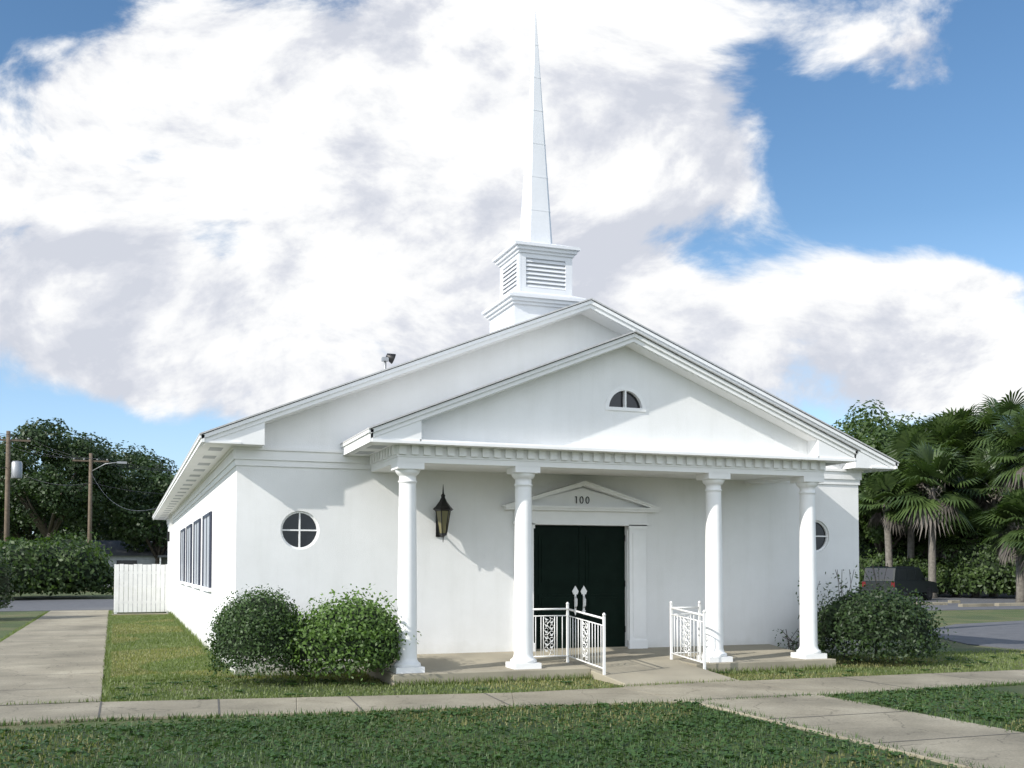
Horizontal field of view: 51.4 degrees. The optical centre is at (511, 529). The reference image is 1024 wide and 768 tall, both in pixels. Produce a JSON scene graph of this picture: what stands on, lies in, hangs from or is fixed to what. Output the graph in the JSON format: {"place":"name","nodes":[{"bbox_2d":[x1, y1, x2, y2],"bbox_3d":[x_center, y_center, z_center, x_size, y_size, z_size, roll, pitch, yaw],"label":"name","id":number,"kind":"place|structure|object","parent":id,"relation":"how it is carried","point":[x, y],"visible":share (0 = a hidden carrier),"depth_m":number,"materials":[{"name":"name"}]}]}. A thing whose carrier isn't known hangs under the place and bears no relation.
{"place":"outdoors","nodes":[
{"label":"outdoors","id":0,"kind":"place"},
{"bbox_2d":[0,653,1023,767],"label":"lawn","id":1,"kind":"structure","parent":0,"point":[1015,688],"depth_m":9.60,"materials":[{"name":"green plant"}]},
{"bbox_2d":[0,581,1023,731],"bbox_3d":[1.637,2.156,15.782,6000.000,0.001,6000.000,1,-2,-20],"label":"ground","id":2,"kind":"structure","parent":0,"point":[12,621],"depth_m":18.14,"materials":[{"name":"green plant"}]},
{"bbox_2d":[0,551,22,610],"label":"shrub","id":3,"kind":"object","parent":2,"relation":"on","point":[5,598],"depth_m":31.71,"materials":[{"name":"green plant"}]},
{"bbox_2d":[0,541,26,596],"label":"hedge","id":4,"kind":"object","parent":2,"relation":"on","point":[1,547],"depth_m":50.72,"materials":[{"name":"green plant"}]},
{"bbox_2d":[0,535,40,545],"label":"hedge","id":5,"kind":"object","parent":2,"relation":"on","point":[11,538],"visible":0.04,"depth_m":55.20,"materials":[{"name":"green plant"}]},
{"bbox_2d":[10,581,45,594],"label":"hedge","id":6,"kind":"object","parent":2,"relation":"on","point":[31,592],"visible":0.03,"depth_m":51.72,"materials":[{"name":"green plant"}]},
{"bbox_2d":[0,443,58,539],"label":"tree","id":7,"kind":"object","parent":2,"relation":"on","point":[12,523],"depth_m":82.10,"materials":[{"name":"green plant"}]},
{"bbox_2d":[0,538,71,594],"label":"hedge","id":8,"kind":"object","parent":2,"relation":"on","point":[16,547],"depth_m":50.54,"materials":[{"name":"green plant"}]},
{"bbox_2d":[0,436,96,542],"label":"tree","id":9,"kind":"object","parent":2,"relation":"on","point":[27,529],"depth_m":88.36,"materials":[{"name":"green plant"}]},
{"bbox_2d":[29,580,87,594],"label":"hedge","id":10,"kind":"object","parent":2,"relation":"on","point":[53,583],"depth_m":52.11,"materials":[{"name":"green plant"}]},
{"bbox_2d":[14,537,113,595],"bbox_3d":[-22.193,1.853,52.995,5.307,2.919,5.231,1,-2,-20],"label":"hedge","id":11,"kind":"object","parent":2,"relation":"on","point":[63,562],"depth_m":51.80,"materials":[{"name":"green plant"}]},
{"bbox_2d":[0,417,128,537],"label":"oak","id":12,"kind":"object","parent":2,"relation":"on","point":[72,504],"depth_m":77.63,"materials":[{"name":"green plant"}]},
{"bbox_2d":[23,527,116,592],"bbox_3d":[-23.826,1.596,56.038,5.700,3.472,5.201,1,-2,-20],"label":"hedge","id":13,"kind":"object","parent":2,"relation":"on","point":[71,536],"depth_m":56.03,"materials":[{"name":"green plant"}]},
{"bbox_2d":[32,492,109,541],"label":"tree","id":14,"kind":"object","parent":2,"relation":"on","point":[61,532],"depth_m":113.59,"materials":[{"name":"green plant"}]},
{"bbox_2d":[47,555,113,595],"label":"hedge","id":15,"kind":"object","parent":2,"relation":"on","point":[111,572],"depth_m":53.03,"materials":[{"name":"green plant"}]},
{"bbox_2d":[0,431,174,595],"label":"utility poles","id":16,"kind":"object","parent":2,"relation":"on","point":[16,469],"visible":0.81,"depth_m":58.03,"materials":[{"name":"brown wood"}]},
{"bbox_2d":[63,440,177,540],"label":"tree","id":17,"kind":"object","parent":2,"relation":"on","point":[133,457],"depth_m":92.69,"materials":[{"name":"green plant"}]},
{"bbox_2d":[86,540,167,587],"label":"neighbour house","id":18,"kind":"structure","parent":2,"relation":"on","point":[122,555],"depth_m":83.48,"materials":[{"name":"grey"}]},
{"bbox_2d":[94,464,178,563],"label":"tree","id":19,"kind":"object","parent":2,"relation":"on","point":[136,523],"depth_m":81.62,"materials":[{"name":"green plant"}]},
{"bbox_2d":[114,564,168,613],"bbox_3d":[-13.608,2.126,38.983,1.800,1.692,6.055,1,-2,-20],"label":"board fence","id":20,"kind":"object","parent":2,"relation":"on","point":[135,572],"visible":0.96,"depth_m":36.12,"materials":[{"name":"white wood"}]},
{"bbox_2d":[204,583,307,677],"bbox_3d":[-3.473,1.367,14.533,1.459,1.260,1.478,1,-2,-20],"label":"shrub","id":21,"kind":"object","parent":2,"relation":"on","point":[219,625],"depth_m":14.12,"materials":[{"name":"green plant"}]},
{"bbox_2d":[256,583,420,680],"bbox_3d":[-2.380,1.414,14.662,2.308,1.344,1.968,1,-2,-20],"label":"shrub","id":22,"kind":"object","parent":2,"relation":"on","point":[391,632],"depth_m":14.20,"materials":[{"name":"green plant"}]},
{"bbox_2d":[0,610,1023,767],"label":"sidewalks","id":23,"kind":"structure","parent":2,"relation":"on","point":[43,668],"depth_m":12.48,"materials":[{"name":"concrete"}]},
{"bbox_2d":[0,613,1023,767],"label":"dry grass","id":24,"kind":"structure","parent":2,"relation":"on","point":[119,671],"depth_m":15.02,"materials":[{"name":"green plant"}]},
{"bbox_2d":[168,314,859,676],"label":"church walls","id":25,"kind":"structure","parent":2,"relation":"on","point":[466,584],"depth_m":16.70,"materials":[{"name":"white paint"}]},
{"bbox_2d":[167,514,172,611],"bbox_3d":[-11.548,1.140,35.821,0.160,3.240,1.400,1,-2,-20],"label":"downspout","id":26,"kind":"object","parent":25,"relation":"attached to","point":[170,547],"visible":0.93,"depth_m":35.20,"materials":[{"name":"paint"}]},
{"bbox_2d":[381,353,395,368],"bbox_3d":[-2.015,-2.647,17.386,0.223,0.462,0.180,1,-2,-20],"label":"floodlight","id":27,"kind":"object","parent":25,"relation":"on","point":[389,357],"visible":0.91,"depth_m":17.34,"materials":[{"name":"grey metal"}]},
{"bbox_2d":[433,486,452,539],"bbox_3d":[-1.065,-0.242,16.297,0.330,0.890,0.348,1,-2,-20],"label":"wall lantern","id":28,"kind":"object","parent":25,"relation":"attached to","point":[442,508],"depth_m":16.21,"materials":[{"name":"black metal"}]},
{"bbox_2d":[178,511,827,591],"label":"windows","id":29,"kind":"structure","parent":25,"relation":"attached to","point":[299,529],"depth_m":19.99,"materials":[{"name":"clear glass"}]},
{"bbox_2d":[159,445,862,518],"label":"soffit vents","id":30,"kind":"object","parent":25,"relation":"attached to","point":[359,452],"visible":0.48,"depth_m":17.90,"materials":[{"name":"grey"}]},
{"bbox_2d":[152,300,898,526],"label":"roof trim","id":31,"kind":"structure","parent":25,"relation":"attached to","point":[242,443],"depth_m":16.50,"materials":[{"name":"white paint"}]},
{"bbox_2d":[152,298,898,516],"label":"roof","id":32,"kind":"structure","parent":25,"relation":"on","point":[605,342],"depth_m":16.05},
{"bbox_2d":[482,12,586,332],"bbox_3d":[0.432,-6.237,19.525,1.560,6.640,1.560,1,-2,-20],"label":"steeple","id":33,"kind":"object","parent":25,"relation":"on","point":[534,263],"visible":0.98,"depth_m":19.18,"materials":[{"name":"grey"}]},
{"bbox_2d":[502,481,660,651],"bbox_3d":[1.131,0.603,17.223,2.740,2.765,0.330,1,-2,-20],"label":"front door","id":34,"kind":"structure","parent":25,"relation":"attached to","point":[579,559],"depth_m":17.35,"materials":[{"name":"black wood"}]},
{"bbox_2d":[364,644,835,685],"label":"porch slab","id":35,"kind":"structure","parent":2,"relation":"on","point":[624,666],"depth_m":15.79,"materials":[{"name":"concrete"}]},
{"bbox_2d":[389,462,826,673],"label":"portico columns","id":36,"kind":"structure","parent":35,"relation":"on","point":[407,473],"depth_m":15.24,"materials":[{"name":"white paint"}]},
{"bbox_2d":[341,333,858,483],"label":"pediment","id":37,"kind":"structure","parent":36,"relation":"on","point":[691,422],"depth_m":15.71,"materials":[{"name":"white paint"}]},
{"bbox_2d":[605,387,645,411],"bbox_3d":[1.678,-1.935,15.813,0.660,0.360,0.080,1,-2,-20],"label":"half-round window","id":38,"kind":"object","parent":37,"relation":"attached to","point":[624,399],"visible":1,"depth_m":15.82,"materials":[{"name":"white glass"}]},
{"bbox_2d":[533,601,705,674],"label":"railings","id":39,"kind":"object","parent":35,"relation":"on","point":[687,632],"visible":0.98,"depth_m":15.85,"materials":[{"name":"white metal"}]},
{"bbox_2d":[773,563,891,649],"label":"weeds","id":40,"kind":"object","parent":2,"relation":"on","point":[826,601],"visible":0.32,"depth_m":18.49,"materials":[{"name":"green plant"}]},
{"bbox_2d":[780,564,887,657],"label":"weed stems","id":41,"kind":"object","parent":2,"relation":"on","point":[792,645],"visible":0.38,"depth_m":18.48,"materials":[{"name":"brown plant"}]},
{"bbox_2d":[832,413,906,442],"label":"tree","id":42,"kind":"object","parent":2,"relation":"on","point":[840,424],"depth_m":71.77,"materials":[{"name":"green plant"}]},
{"bbox_2d":[798,581,957,664],"bbox_3d":[6.059,1.541,17.560,2.583,1.385,2.178,1,-2,-20],"label":"shrub","id":43,"kind":"object","parent":2,"relation":"on","point":[836,610],"depth_m":17.03,"materials":[{"name":"green plant"}]},
{"bbox_2d":[841,399,939,545],"bbox_3d":[22.385,-2.010,66.294,11.615,12.297,12.062,1,-2,-20],"label":"tree","id":44,"kind":"object","parent":2,"relation":"on","point":[868,424],"visible":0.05,"depth_m":64.86,"materials":[{"name":"green plant"}]},
{"bbox_2d":[838,415,980,546],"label":"tree","id":45,"kind":"object","parent":2,"relation":"on","point":[865,428],"depth_m":71.26,"materials":[{"name":"green plant"}]},
{"bbox_2d":[916,497,984,596],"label":"palm","id":46,"kind":"object","parent":2,"relation":"on","point":[938,533],"depth_m":56.05,"materials":[{"name":"green plant"}]},
{"bbox_2d":[938,534,1015,592],"bbox_3d":[24.616,1.705,53.672,6.027,3.189,5.245,1,-2,-20],"label":"scrub","id":47,"kind":"object","parent":2,"relation":"on","point":[961,553],"depth_m":52.47,"materials":[{"name":"green plant"}]},
{"bbox_2d":[952,443,1023,596],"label":"palm","id":48,"kind":"object","parent":2,"relation":"on","point":[978,468],"depth_m":56.44,"materials":[{"name":"green plant"}]},
{"bbox_2d":[970,484,1016,526],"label":"dead palm","id":49,"kind":"object","parent":48,"relation":"attached to","point":[982,502],"visible":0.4,"depth_m":57.53,"materials":[{"name":"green plant"}]},
{"bbox_2d":[960,388,1023,594],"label":"palm","id":50,"kind":"object","parent":2,"relation":"on","point":[1007,407],"depth_m":59.38,"materials":[{"name":"green plant"}]},
{"bbox_2d":[969,417,1022,526],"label":"tree","id":51,"kind":"object","parent":2,"relation":"on","point":[991,478],"depth_m":61.96,"materials":[{"name":"green plant"}]},
{"bbox_2d":[970,484,1023,602],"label":"palm","id":52,"kind":"object","parent":2,"relation":"on","point":[1008,510],"depth_m":46.66,"materials":[{"name":"green plant"}]},
{"bbox_2d":[995,528,1023,564],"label":"dead palm","id":53,"kind":"object","parent":52,"relation":"attached to","point":[1005,554],"visible":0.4,"depth_m":46.17,"materials":[{"name":"beige plant"}]},
{"bbox_2d":[976,404,1023,491],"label":"palm","id":54,"kind":"object","parent":2,"relation":"on","point":[1007,437],"depth_m":50.94,"materials":[{"name":"green plant"}]},
{"bbox_2d":[998,463,1023,498],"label":"dead palm","id":55,"kind":"object","parent":54,"relation":"attached to","point":[1021,481],"visible":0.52,"depth_m":50.09,"materials":[{"name":"beige plant"}]},
{"bbox_2d":[998,558,1015,590],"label":"scrub","id":56,"kind":"object","parent":2,"relation":"on","point":[1013,576],"depth_m":51.56,"materials":[{"name":"green plant"}]},
{"bbox_2d":[1005,526,1023,574],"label":"palm","id":57,"kind":"object","parent":2,"relation":"on","point":[1019,544],"visible":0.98,"depth_m":44.94,"materials":[{"name":"green plant"}]},
{"bbox_2d":[0,591,1023,649],"bbox_3d":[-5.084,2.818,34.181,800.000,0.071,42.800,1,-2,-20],"label":"road","id":58,"kind":"structure","parent":0,"point":[1007,634],"depth_m":39.23,"materials":[{"name":"grey asphalt"}]},
{"bbox_2d":[857,427,906,590],"bbox_3d":[19.657,-0.933,61.360,8.242,9.797,8.237,1,-2,-20],"label":"tree","id":59,"kind":"object","parent":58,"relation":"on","point":[883,441],"depth_m":59.74,"materials":[{"name":"green plant"}]},
{"bbox_2d":[858,470,924,597],"bbox_3d":[19.233,0.236,54.707,3.992,6.977,4.036,1,-2,-20],"label":"palm","id":60,"kind":"object","parent":58,"relation":"on","point":[874,484],"depth_m":54.46,"materials":[{"name":"green plant"}]},
{"bbox_2d":[867,509,906,536],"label":"dead palm","id":61,"kind":"object","parent":60,"relation":"attached to","point":[876,516],"visible":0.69,"depth_m":54.15,"materials":[{"name":"grey plant"}]},
{"bbox_2d":[858,461,937,556],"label":"tree","id":62,"kind":"object","parent":58,"relation":"on","point":[872,534],"depth_m":57.09,"materials":[{"name":"green plant"}]},
{"bbox_2d":[859,537,905,584],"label":"scrub","id":63,"kind":"object","parent":62,"relation":"attached to","point":[866,550],"depth_m":59.05,"materials":[{"name":"green plant"}]},
{"bbox_2d":[861,566,938,599],"bbox_3d":[18.168,2.534,49.730,4.488,1.623,1.866,2,-3,-44],"label":"parked suv","id":64,"kind":"object","parent":58,"relation":"on","point":[910,578],"visible":0.77,"depth_m":48.59,"materials":[{"name":"black paint"}]},
{"bbox_2d":[862,422,967,596],"bbox_3d":[21.103,-0.923,56.241,5.704,9.402,5.828,1,-2,-20],"label":"palm","id":65,"kind":"object","parent":58,"relation":"on","point":[899,444],"depth_m":56.00,"materials":[{"name":"green plant"}]},
{"bbox_2d":[859,540,944,586],"bbox_3d":[21.494,2.089,58.217,5.480,2.978,5.155,1,-2,-20],"label":"scrub","id":66,"kind":"object","parent":65,"relation":"attached to","point":[870,561],"depth_m":57.57,"materials":[{"name":"green plant"}]},
{"bbox_2d":[884,556,951,594],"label":"scrub","id":67,"kind":"object","parent":66,"relation":"attached to","point":[917,559],"depth_m":55.28,"materials":[{"name":"green plant"}]},
{"bbox_2d":[892,480,940,500],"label":"dead palm","id":68,"kind":"object","parent":65,"relation":"attached to","point":[920,484],"visible":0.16,"depth_m":55.01,"materials":[{"name":"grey plant"}]},
{"bbox_2d":[877,441,987,598],"bbox_3d":[20.916,-0.468,53.021,5.596,8.266,5.273,1,-2,-20],"label":"palm","id":69,"kind":"object","parent":58,"relation":"on","point":[925,463],"depth_m":52.59,"materials":[{"name":"green plant"}]},
{"bbox_2d":[900,487,961,539],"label":"dead palm","id":70,"kind":"object","parent":69,"relation":"attached to","point":[929,517],"visible":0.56,"depth_m":51.87,"materials":[{"name":"grey plant"}]},
{"bbox_2d":[899,449,979,544],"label":"tree","id":71,"kind":"object","parent":58,"relation":"on","point":[953,491],"depth_m":63.52,"materials":[{"name":"green plant"}]},
{"bbox_2d":[911,562,970,595],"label":"scrub","id":72,"kind":"object","parent":58,"relation":"on","point":[941,576],"depth_m":54.02,"materials":[{"name":"green plant"}]},
{"bbox_2d":[913,410,980,593],"bbox_3d":[24.848,-1.426,61.455,5.207,10.776,5.573,1,-2,-20],"label":"palm","id":73,"kind":"object","parent":58,"relation":"on","point":[956,435],"depth_m":60.67,"materials":[{"name":"green plant"}]},
{"bbox_2d":[917,403,988,593],"bbox_3d":[26.039,-1.675,62.625,5.444,11.360,4.865,1,-2,-20],"label":"palm","id":74,"kind":"object","parent":58,"relation":"on","point":[962,414],"depth_m":61.83,"materials":[{"name":"green plant"}]},
{"bbox_2d":[936,505,1002,596],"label":"palm","id":75,"kind":"object","parent":58,"relation":"on","point":[982,530],"depth_m":54.38,"materials":[{"name":"green plant"}]},
{"bbox_2d":[916,600,1023,606],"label":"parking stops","id":76,"kind":"object","parent":58,"relation":"on","point":[978,604],"visible":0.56,"depth_m":42.68,"materials":[{"name":"concrete"}]},
{"bbox_2d":[938,424,1005,539],"bbox_3d":[31.367,-1.428,65.270,11.515,11.063,11.627,1,-2,-20],"label":"tree","id":77,"kind":"object","parent":58,"relation":"on","point":[984,481],"depth_m":63.60,"materials":[{"name":"green plant"}]},
{"bbox_2d":[0,0,1023,533],"label":"sky","id":78,"kind":"structure","parent":0,"point":[214,213],"materials":[{"name":"white"}]},
{"bbox_2d":[896,523,951,555],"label":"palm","id":79,"kind":"object","parent":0,"point":[920,545],"depth_m":57.79,"materials":[{"name":"green plant"}]},
{"bbox_2d":[915,537,942,561],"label":"bush","id":80,"kind":"object","parent":79,"relation":"attached to","point":[924,555],"visible":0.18,"depth_m":58.05,"materials":[{"name":"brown plant"}]},
{"bbox_2d":[942,557,1015,595],"bbox_3d":[23.717,2.329,53.542,3.542,2.059,3.720,1,-2,-20],"label":"scrub","id":81,"kind":"object","parent":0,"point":[972,576],"depth_m":52.45,"materials":[{"name":"green plant"}]}
]}

